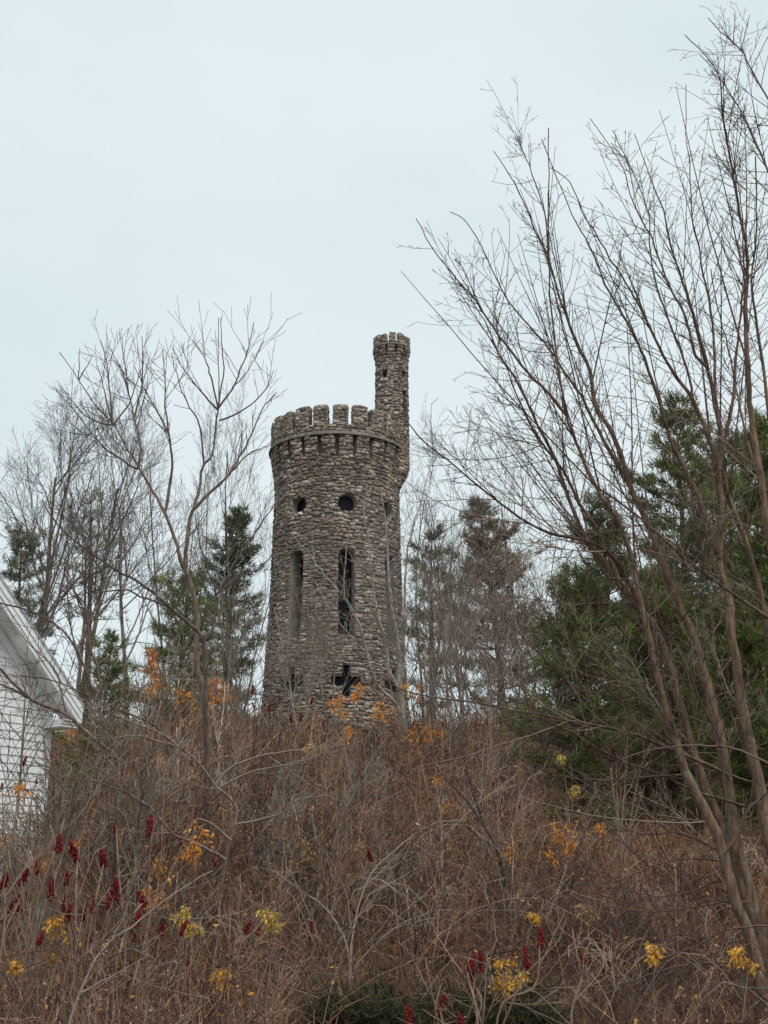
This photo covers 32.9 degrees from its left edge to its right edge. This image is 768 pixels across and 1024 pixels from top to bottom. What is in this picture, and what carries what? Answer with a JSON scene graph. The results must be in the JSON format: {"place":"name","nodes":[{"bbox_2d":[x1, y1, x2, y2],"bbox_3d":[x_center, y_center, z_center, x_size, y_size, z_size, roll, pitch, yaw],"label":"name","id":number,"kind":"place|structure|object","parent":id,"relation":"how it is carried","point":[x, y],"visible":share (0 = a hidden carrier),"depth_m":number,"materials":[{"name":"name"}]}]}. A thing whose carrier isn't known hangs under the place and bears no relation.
{"place":"outdoors","nodes":[
{"label":"outdoors","id":0,"kind":"place"},
{"bbox_2d":[0,592,767,1023],"bbox_3d":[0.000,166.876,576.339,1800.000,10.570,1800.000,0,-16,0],"label":"ground","id":1,"kind":"structure","parent":0,"point":[417,988],"depth_m":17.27,"materials":[{"name":"brown plant"}]},
{"bbox_2d":[0,780,33,962],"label":"leafy sapling","id":2,"kind":"object","parent":1,"relation":"on","point":[19,788],"visible":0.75,"depth_m":15.32,"materials":[{"name":"orange plant"}]},
{"bbox_2d":[0,755,54,923],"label":"sumac shrub","id":3,"kind":"object","parent":1,"relation":"on","point":[24,763],"visible":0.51,"depth_m":20.74,"materials":[{"name":"brown plant"}]},
{"bbox_2d":[0,517,59,658],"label":"pine tree","id":4,"kind":"object","parent":1,"relation":"on","point":[31,542],"visible":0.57,"depth_m":59.75,"materials":[{"name":"green plant"}]},
{"bbox_2d":[7,914,69,1023],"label":"leafy sapling","id":5,"kind":"object","parent":1,"relation":"on","point":[53,923],"visible":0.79,"depth_m":10.88,"materials":[{"name":"yellow plant"}]},
{"bbox_2d":[0,815,77,1023],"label":"sumac shrub","id":6,"kind":"object","parent":1,"relation":"on","point":[19,909],"visible":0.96,"depth_m":11.08,"materials":[{"name":"brown plant"}]},
{"bbox_2d":[0,575,84,894],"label":"white house","id":7,"kind":"structure","parent":1,"relation":"on","point":[13,648],"depth_m":26.38,"materials":[{"name":"paint"}]},
{"bbox_2d":[0,580,117,935],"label":"bare sapling","id":8,"kind":"object","parent":1,"relation":"on","point":[21,761],"visible":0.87,"depth_m":19.36,"materials":[{"name":"brown plant"}]},
{"bbox_2d":[30,830,88,979],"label":"leafy sapling","id":9,"kind":"object","parent":1,"relation":"on","point":[44,858],"visible":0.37,"depth_m":14.54,"materials":[{"name":"orange plant"}]},
{"bbox_2d":[51,729,75,749],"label":"leafy sapling","id":10,"kind":"object","parent":1,"relation":"on","point":[67,734],"visible":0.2,"depth_m":50.80,"materials":[{"name":"orange plant"}]},
{"bbox_2d":[0,745,142,994],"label":"bare sapling","id":11,"kind":"object","parent":1,"relation":"on","point":[54,805],"visible":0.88,"depth_m":14.44,"materials":[{"name":"brown plant"}]},
{"bbox_2d":[0,363,149,632],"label":"bare tree","id":12,"kind":"object","parent":1,"relation":"on","point":[65,490],"visible":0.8,"depth_m":65.25,"materials":[{"name":"brown plant"}]},
{"bbox_2d":[24,825,139,1023],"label":"sumac shrub","id":13,"kind":"object","parent":1,"relation":"on","point":[66,908],"visible":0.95,"depth_m":11.06,"materials":[{"name":"brown plant"}]},
{"bbox_2d":[0,555,169,940],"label":"bare shrub","id":14,"kind":"object","parent":1,"relation":"on","point":[21,692],"visible":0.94,"depth_m":17.08,"materials":[{"name":"brown plant"}]},
{"bbox_2d":[56,487,130,733],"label":"pine tree","id":15,"kind":"object","parent":1,"relation":"on","point":[77,564],"visible":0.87,"depth_m":61.49,"materials":[{"name":"green plant"}]},
{"bbox_2d":[52,625,156,814],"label":"pine tree","id":16,"kind":"object","parent":1,"relation":"on","point":[116,672],"visible":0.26,"depth_m":44.16,"materials":[{"name":"green plant"}]},
{"bbox_2d":[16,667,202,975],"bbox_3d":[-2.899,3.589,15.039,2.234,3.732,2.330,15,-22,-41],"label":"bare sapling","id":17,"kind":"object","parent":1,"relation":"on","point":[147,799],"visible":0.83,"depth_m":15.20,"materials":[{"name":"brown plant"}]},
{"bbox_2d":[22,387,198,696],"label":"bare tree","id":18,"kind":"object","parent":1,"relation":"on","point":[112,553],"visible":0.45,"depth_m":67.62,"materials":[{"name":"brown plant"}]},
{"bbox_2d":[68,814,192,1023],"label":"sumac shrub","id":19,"kind":"object","parent":1,"relation":"on","point":[115,886],"visible":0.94,"depth_m":11.06,"materials":[{"name":"brown plant"}]},
{"bbox_2d":[51,548,224,805],"bbox_3d":[-6.046,4.490,33.020,3.863,7.398,4.999,-14,-21,39],"label":"bare sapling","id":20,"kind":"object","parent":1,"relation":"on","point":[172,667],"visible":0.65,"depth_m":33.48,"materials":[{"name":"brown plant"}]},
{"bbox_2d":[48,396,254,740],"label":"bare tree","id":21,"kind":"object","parent":1,"relation":"on","point":[120,578],"visible":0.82,"depth_m":56.22,"materials":[{"name":"brown plant"}]},
{"bbox_2d":[79,876,226,1023],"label":"sumac shrub","id":22,"kind":"object","parent":1,"relation":"on","point":[188,963],"visible":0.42,"depth_m":11.02,"materials":[{"name":"brown plant"}]},
{"bbox_2d":[104,877,208,1022],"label":"sumac shrub","id":23,"kind":"object","parent":1,"relation":"on","point":[183,926],"visible":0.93,"depth_m":10.60,"materials":[{"name":"brown plant"}]},
{"bbox_2d":[150,756,165,883],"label":"leafy sapling","id":24,"kind":"object","parent":1,"relation":"on","point":[161,769],"visible":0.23,"depth_m":20.52,"materials":[{"name":"orange plant"}]},
{"bbox_2d":[37,498,279,908],"bbox_3d":[-3.395,2.704,19.398,3.542,6.310,1.751,0,-16,0],"label":"bare shrub","id":25,"kind":"object","parent":1,"relation":"on","point":[205,693],"visible":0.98,"depth_m":19.54,"materials":[{"name":"brown plant"}]},
{"bbox_2d":[68,792,251,1023],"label":"bare shrub","id":26,"kind":"object","parent":1,"relation":"on","point":[81,990],"visible":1,"depth_m":9.15,"materials":[{"name":"brown plant"}]},
{"bbox_2d":[112,791,228,996],"bbox_3d":[-2.288,4.285,14.520,1.307,2.239,0.987,-14,-22,40],"label":"sumac shrub","id":27,"kind":"object","parent":1,"relation":"on","point":[213,864],"visible":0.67,"depth_m":14.72,"materials":[{"name":"brown plant"}]},
{"bbox_2d":[42,299,299,871],"bbox_3d":[-3.867,1.029,22.918,4.595,10.452,1.731,2,-17,-7],"label":"bare sumac","id":28,"kind":"object","parent":1,"relation":"on","point":[183,563],"visible":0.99,"depth_m":23.52,"materials":[{"name":"brown plant"}]},
{"bbox_2d":[138,819,213,997],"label":"leafy sapling","id":29,"kind":"object","parent":1,"relation":"on","point":[193,847],"visible":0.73,"depth_m":13.88,"materials":[{"name":"orange plant"}]},
{"bbox_2d":[110,563,250,751],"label":"pine tree","id":30,"kind":"object","parent":1,"relation":"on","point":[185,630],"visible":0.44,"depth_m":46.10,"materials":[{"name":"green plant"}]},
{"bbox_2d":[93,368,271,699],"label":"bare tree","id":31,"kind":"object","parent":1,"relation":"on","point":[186,505],"visible":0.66,"depth_m":67.97,"materials":[{"name":"brown plant"}]},
{"bbox_2d":[140,647,232,763],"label":"leafy sapling","id":32,"kind":"object","parent":1,"relation":"on","point":[153,654],"visible":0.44,"depth_m":37.39,"materials":[{"name":"orange plant"}]},
{"bbox_2d":[169,906,204,1017],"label":"leafy sapling","id":33,"kind":"object","parent":1,"relation":"on","point":[186,915],"visible":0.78,"depth_m":11.04,"materials":[{"name":"yellow plant"}]},
{"bbox_2d":[41,683,372,965],"bbox_3d":[-2.043,3.751,14.881,3.921,3.482,1.277,6,-17,-18],"label":"bare shrub","id":34,"kind":"object","parent":1,"relation":"on","point":[230,839],"visible":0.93,"depth_m":15.02,"materials":[{"name":"brown plant"}]},
{"bbox_2d":[208,969,234,1018],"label":"leafy sapling","id":35,"kind":"object","parent":1,"relation":"on","point":[219,972],"visible":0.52,"depth_m":10.81,"materials":[{"name":"yellow plant"}]},
{"bbox_2d":[176,365,273,709],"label":"bare tree","id":36,"kind":"object","parent":1,"relation":"on","point":[237,484],"visible":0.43,"depth_m":66.12,"materials":[{"name":"brown plant"}]},
{"bbox_2d":[172,593,280,745],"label":"bare sapling","id":37,"kind":"object","parent":1,"relation":"on","point":[224,663],"visible":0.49,"depth_m":38.88,"materials":[{"name":"brown plant"}]},
{"bbox_2d":[187,503,269,732],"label":"pine tree","id":38,"kind":"object","parent":1,"relation":"on","point":[234,524],"visible":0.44,"depth_m":64.94,"materials":[{"name":"green plant"}]},
{"bbox_2d":[173,529,303,789],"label":"bare sapling","id":39,"kind":"object","parent":1,"relation":"on","point":[241,708],"visible":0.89,"depth_m":32.84,"materials":[{"name":"brown plant"}]},
{"bbox_2d":[188,868,295,1022],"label":"sumac shrub","id":40,"kind":"object","parent":1,"relation":"on","point":[246,928],"visible":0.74,"depth_m":11.08,"materials":[{"name":"brown plant"}]},
{"bbox_2d":[256,907,284,1022],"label":"leafy sapling","id":41,"kind":"object","parent":1,"relation":"on","point":[268,921],"visible":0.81,"depth_m":11.51,"materials":[{"name":"yellow plant"}]},
{"bbox_2d":[220,553,358,743],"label":"bare sapling","id":42,"kind":"object","parent":1,"relation":"on","point":[310,688],"visible":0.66,"depth_m":51.28,"materials":[{"name":"brown plant"}]},
{"bbox_2d":[251,676,344,780],"bbox_3d":[-2.221,5.605,32.937,2.477,3.109,1.377,0,-16,0],"label":"sumac shrub","id":43,"kind":"object","parent":1,"relation":"on","point":[291,717],"visible":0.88,"depth_m":33.00,"materials":[{"name":"brown plant"}]},
{"bbox_2d":[289,741,319,950],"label":"leafy sapling","id":44,"kind":"object","parent":1,"relation":"on","point":[293,864],"visible":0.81,"depth_m":16.52,"materials":[{"name":"orange plant"}]},
{"bbox_2d":[263,581,351,752],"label":"bare sapling","id":45,"kind":"object","parent":1,"relation":"on","point":[294,671],"visible":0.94,"depth_m":44.43,"materials":[{"name":"brown plant"}]},
{"bbox_2d":[229,712,404,948],"bbox_3d":[-0.865,4.152,16.986,2.294,3.094,1.990,0,-16,0],"label":"bare sapling","id":46,"kind":"object","parent":1,"relation":"on","point":[283,783],"visible":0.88,"depth_m":16.82,"materials":[{"name":"brown plant"}]},
{"bbox_2d":[269,569,370,749],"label":"bare sapling","id":47,"kind":"object","parent":1,"relation":"on","point":[314,659],"visible":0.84,"depth_m":46.89,"materials":[{"name":"brown plant"}]},
{"bbox_2d":[260,332,410,737],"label":"stone tower","id":48,"kind":"structure","parent":1,"relation":"on","point":[325,473],"depth_m":57.92,"materials":[{"name":"grey stone"}]},
{"bbox_2d":[267,563,288,642],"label":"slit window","id":49,"kind":"structure","parent":48,"relation":"in","point":[273,563],"depth_m":59.10,"materials":[{"name":"grey stone"}]},
{"bbox_2d":[288,551,302,636],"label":"slit window","id":50,"kind":"structure","parent":48,"relation":"in","point":[297,570],"depth_m":57.52,"materials":[{"name":"grey stone"}]},
{"bbox_2d":[292,497,305,513],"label":"oval window","id":51,"kind":"structure","parent":48,"relation":"in","point":[299,504],"depth_m":58.43,"materials":[{"name":"black glass"}]},
{"bbox_2d":[338,548,353,634],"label":"slit window","id":52,"kind":"structure","parent":48,"relation":"in","point":[342,605],"depth_m":57.15,"materials":[{"name":"black glass"}]},
{"bbox_2d":[338,494,354,511],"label":"oval window","id":53,"kind":"structure","parent":48,"relation":"in","point":[346,502],"depth_m":57.99,"materials":[{"name":"black glass"}]},
{"bbox_2d":[384,502,392,518],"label":"oval window","id":54,"kind":"structure","parent":48,"relation":"in","point":[389,513],"depth_m":59.19,"materials":[{"name":"grey glass"}]},
{"bbox_2d":[385,556,394,640],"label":"slit window","id":55,"kind":"structure","parent":48,"relation":"in","point":[390,559],"depth_m":58.15,"materials":[{"name":"grey stone"}]},
{"bbox_2d":[285,976,401,1023],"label":"juniper shrub","id":56,"kind":"object","parent":1,"relation":"on","point":[312,1012],"visible":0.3,"depth_m":11.62,"materials":[{"name":"green plant"}]},
{"bbox_2d":[326,682,366,810],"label":"leafy sapling","id":57,"kind":"object","parent":1,"relation":"on","point":[354,699],"visible":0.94,"depth_m":28.56,"materials":[{"name":"orange plant"}]},
{"bbox_2d":[289,829,410,1001],"bbox_3d":[-0.354,4.410,14.208,1.110,1.916,1.247,13,-21,-38],"label":"bare shrub","id":58,"kind":"object","parent":1,"relation":"on","point":[369,856],"visible":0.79,"depth_m":14.21,"materials":[{"name":"brown plant"}]},
{"bbox_2d":[234,801,479,1009],"bbox_3d":[-0.271,3.964,12.727,2.426,2.330,1.257,3,-17,-9],"label":"bare shrub","id":59,"kind":"object","parent":1,"relation":"on","point":[349,956],"visible":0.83,"depth_m":12.97,"materials":[{"name":"brown plant"}]},
{"bbox_2d":[354,839,376,955],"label":"leafy sapling","id":60,"kind":"object","parent":1,"relation":"on","point":[362,846],"visible":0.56,"depth_m":16.39,"materials":[{"name":"orange plant"}]},
{"bbox_2d":[368,700,390,763],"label":"leafy sapling","id":61,"kind":"object","parent":1,"relation":"on","point":[380,714],"visible":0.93,"depth_m":38.11,"materials":[{"name":"orange plant"}]},
{"bbox_2d":[299,485,478,756],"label":"bare tree","id":62,"kind":"object","parent":1,"relation":"on","point":[399,665],"visible":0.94,"depth_m":45.70,"materials":[{"name":"grey plant"}]},
{"bbox_2d":[363,667,440,735],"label":"sumac shrub","id":63,"kind":"object","parent":1,"relation":"on","point":[382,696],"visible":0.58,"depth_m":52.26,"materials":[{"name":"brown plant"}]},
{"bbox_2d":[327,959,494,1023],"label":"juniper shrub","id":64,"kind":"object","parent":1,"relation":"on","point":[387,1014],"visible":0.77,"depth_m":11.29,"materials":[{"name":"green plant"}]},
{"bbox_2d":[398,677,443,769],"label":"leafy sapling","id":65,"kind":"object","parent":1,"relation":"on","point":[423,730],"visible":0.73,"depth_m":34.13,"materials":[{"name":"orange plant"}]},
{"bbox_2d":[349,526,512,742],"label":"bare sapling","id":66,"kind":"object","parent":1,"relation":"on","point":[480,569],"visible":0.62,"depth_m":47.16,"materials":[{"name":"brown plant"}]},
{"bbox_2d":[363,532,507,772],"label":"bare sapling","id":67,"kind":"object","parent":1,"relation":"on","point":[455,624],"visible":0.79,"depth_m":40.77,"materials":[{"name":"brown plant"}]},
{"bbox_2d":[402,522,474,718],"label":"pine tree","id":68,"kind":"object","parent":1,"relation":"on","point":[447,552],"visible":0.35,"depth_m":68.97,"materials":[{"name":"green plant"}]},
{"bbox_2d":[399,395,488,721],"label":"bare tree","id":69,"kind":"object","parent":1,"relation":"on","point":[430,480],"visible":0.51,"depth_m":73.60,"materials":[{"name":"brown plant"}]},
{"bbox_2d":[375,594,513,788],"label":"bare sapling","id":70,"kind":"object","parent":1,"relation":"on","point":[446,668],"visible":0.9,"depth_m":33.87,"materials":[{"name":"brown plant"}]},
{"bbox_2d":[405,479,485,727],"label":"bare tree","id":71,"kind":"object","parent":1,"relation":"on","point":[439,568],"visible":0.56,"depth_m":62.59,"materials":[{"name":"brown plant"}]},
{"bbox_2d":[396,902,496,1023],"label":"bare shrub","id":72,"kind":"object","parent":1,"relation":"on","point":[409,1013],"visible":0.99,"depth_m":10.54,"materials":[{"name":"brown plant"}]},
{"bbox_2d":[432,770,460,866],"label":"leafy sapling","id":73,"kind":"object","parent":1,"relation":"on","point":[441,784],"visible":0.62,"depth_m":22.49,"materials":[{"name":"orange plant"}]},
{"bbox_2d":[364,510,538,753],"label":"bare sapling","id":74,"kind":"object","parent":1,"relation":"on","point":[454,592],"visible":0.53,"depth_m":44.37,"materials":[{"name":"brown plant"}]},
{"bbox_2d":[409,702,511,954],"bbox_3d":[0.994,4.146,16.996,1.303,3.263,0.517,3,-17,-10],"label":"bare shrub","id":75,"kind":"object","parent":1,"relation":"on","point":[482,821],"visible":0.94,"depth_m":17.12,"materials":[{"name":"brown plant"}]},
{"bbox_2d":[400,514,555,757],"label":"bare sapling","id":76,"kind":"object","parent":1,"relation":"on","point":[518,699],"visible":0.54,"depth_m":41.27,"materials":[{"name":"brown plant"}]},
{"bbox_2d":[420,560,547,768],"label":"bare sapling","id":77,"kind":"object","parent":1,"relation":"on","point":[505,639],"visible":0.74,"depth_m":34.23,"materials":[{"name":"brown plant"}]},
{"bbox_2d":[435,492,562,724],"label":"pine tree","id":78,"kind":"object","parent":1,"relation":"on","point":[484,540],"visible":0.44,"depth_m":72.83,"materials":[{"name":"green plant"}]},
{"bbox_2d":[418,895,593,1023],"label":"bare shrub","id":79,"kind":"object","parent":1,"relation":"on","point":[468,974],"visible":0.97,"depth_m":10.82,"materials":[{"name":"brown plant"}]},
{"bbox_2d":[428,961,592,1023],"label":"juniper shrub","id":80,"kind":"object","parent":1,"relation":"on","point":[534,1018],"visible":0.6,"depth_m":11.43,"materials":[{"name":"green plant"}]},
{"bbox_2d":[453,546,571,776],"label":"bare sapling","id":81,"kind":"object","parent":1,"relation":"on","point":[543,613],"visible":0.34,"depth_m":37.92,"materials":[{"name":"brown plant"}]},
{"bbox_2d":[488,912,542,1023],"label":"leafy sapling","id":82,"kind":"object","parent":1,"relation":"on","point":[533,918],"visible":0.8,"depth_m":11.63,"materials":[{"name":"yellow plant"}]},
{"bbox_2d":[454,407,594,685],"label":"bare tree","id":83,"kind":"object","parent":1,"relation":"on","point":[501,509],"visible":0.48,"depth_m":74.83,"materials":[{"name":"brown plant"}]},
{"bbox_2d":[494,817,606,949],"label":"leafy sapling","id":84,"kind":"object","parent":1,"relation":"on","point":[572,845],"visible":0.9,"depth_m":16.93,"materials":[{"name":"orange plant"}]},
{"bbox_2d":[491,558,633,799],"bbox_3d":[3.656,3.908,26.985,2.794,5.685,2.916,0,-16,0],"label":"bare sapling","id":85,"kind":"object","parent":1,"relation":"on","point":[547,741],"visible":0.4,"depth_m":27.10,"materials":[{"name":"brown plant"}]},
{"bbox_2d":[367,2,767,1023],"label":"bare tree","id":86,"kind":"object","parent":1,"relation":"on","point":[725,830],"visible":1,"depth_m":13.33,"materials":[{"name":"brown plant"}]},
{"bbox_2d":[555,754,580,898],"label":"leafy sapling","id":87,"kind":"object","parent":1,"relation":"on","point":[558,758],"visible":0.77,"depth_m":18.93,"materials":[{"name":"yellow plant"}]},
{"bbox_2d":[494,560,665,839],"bbox_3d":[4.066,3.924,26.952,3.648,6.208,3.280,0,-16,0],"label":"pine tree","id":88,"kind":"object","parent":1,"relation":"on","point":[589,737],"visible":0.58,"depth_m":26.82,"materials":[{"name":"green plant"}]},
{"bbox_2d":[557,925,608,1023],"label":"sumac shrub","id":89,"kind":"object","parent":1,"relation":"on","point":[583,958],"visible":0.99,"depth_m":10.96,"materials":[{"name":"brown plant"}]},
{"bbox_2d":[574,903,598,976],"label":"leafy sapling","id":90,"kind":"object","parent":1,"relation":"on","point":[586,914],"visible":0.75,"depth_m":14.89,"materials":[{"name":"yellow plant"}]},
{"bbox_2d":[531,488,647,791],"bbox_3d":[6.211,3.418,35.543,3.830,8.929,3.654,14,-21,-38],"label":"pine tree","id":91,"kind":"object","parent":1,"relation":"on","point":[609,537],"visible":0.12,"depth_m":36.23,"materials":[{"name":"green plant"}]},
{"bbox_2d":[597,715,664,931],"bbox_3d":[3.395,4.230,17.835,0.894,3.048,1.086,0,-16,0],"label":"sumac shrub","id":92,"kind":"object","parent":1,"relation":"on","point":[657,736],"visible":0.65,"depth_m":17.96,"materials":[{"name":"brown plant"}]},
{"bbox_2d":[643,941,665,1022],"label":"leafy sapling","id":93,"kind":"object","parent":1,"relation":"on","point":[653,955],"visible":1,"depth_m":10.93,"materials":[{"name":"yellow plant"}]},
{"bbox_2d":[599,558,728,821],"bbox_3d":[6.316,4.089,29.125,3.077,6.099,3.346,0,-16,0],"label":"pine tree","id":94,"kind":"object","parent":1,"relation":"on","point":[659,589],"visible":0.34,"depth_m":28.62,"materials":[{"name":"green plant"}]},
{"bbox_2d":[588,385,765,791],"bbox_3d":[7.867,2.072,33.922,4.625,10.981,4.920,-14,-21,39],"label":"pine tree","id":95,"kind":"object","parent":1,"relation":"on","point":[684,434],"visible":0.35,"depth_m":34.00,"materials":[{"name":"green plant"}]},
{"bbox_2d":[644,427,767,757],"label":"pine tree","id":96,"kind":"object","parent":1,"relation":"on","point":[713,521],"visible":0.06,"depth_m":38.20,"materials":[{"name":"green plant"}]},
{"bbox_2d":[676,579,767,841],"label":"pine tree","id":97,"kind":"object","parent":1,"relation":"on","point":[751,645],"visible":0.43,"depth_m":25.74,"materials":[{"name":"green plant"}]},
{"bbox_2d":[701,403,767,712],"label":"pine tree","id":98,"kind":"object","parent":1,"relation":"on","point":[760,548],"visible":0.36,"depth_m":31.02,"materials":[{"name":"green plant"}]},
{"bbox_2d":[721,945,761,1022],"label":"leafy sapling","id":99,"kind":"object","parent":1,"relation":"on","point":[735,953],"visible":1,"depth_m":10.80,"materials":[{"name":"yellow plant"}]},
{"bbox_2d":[0,0,767,731],"label":"sky","id":100,"kind":"structure","parent":0,"point":[280,156],"materials":[{"name":"white"}]}
]}

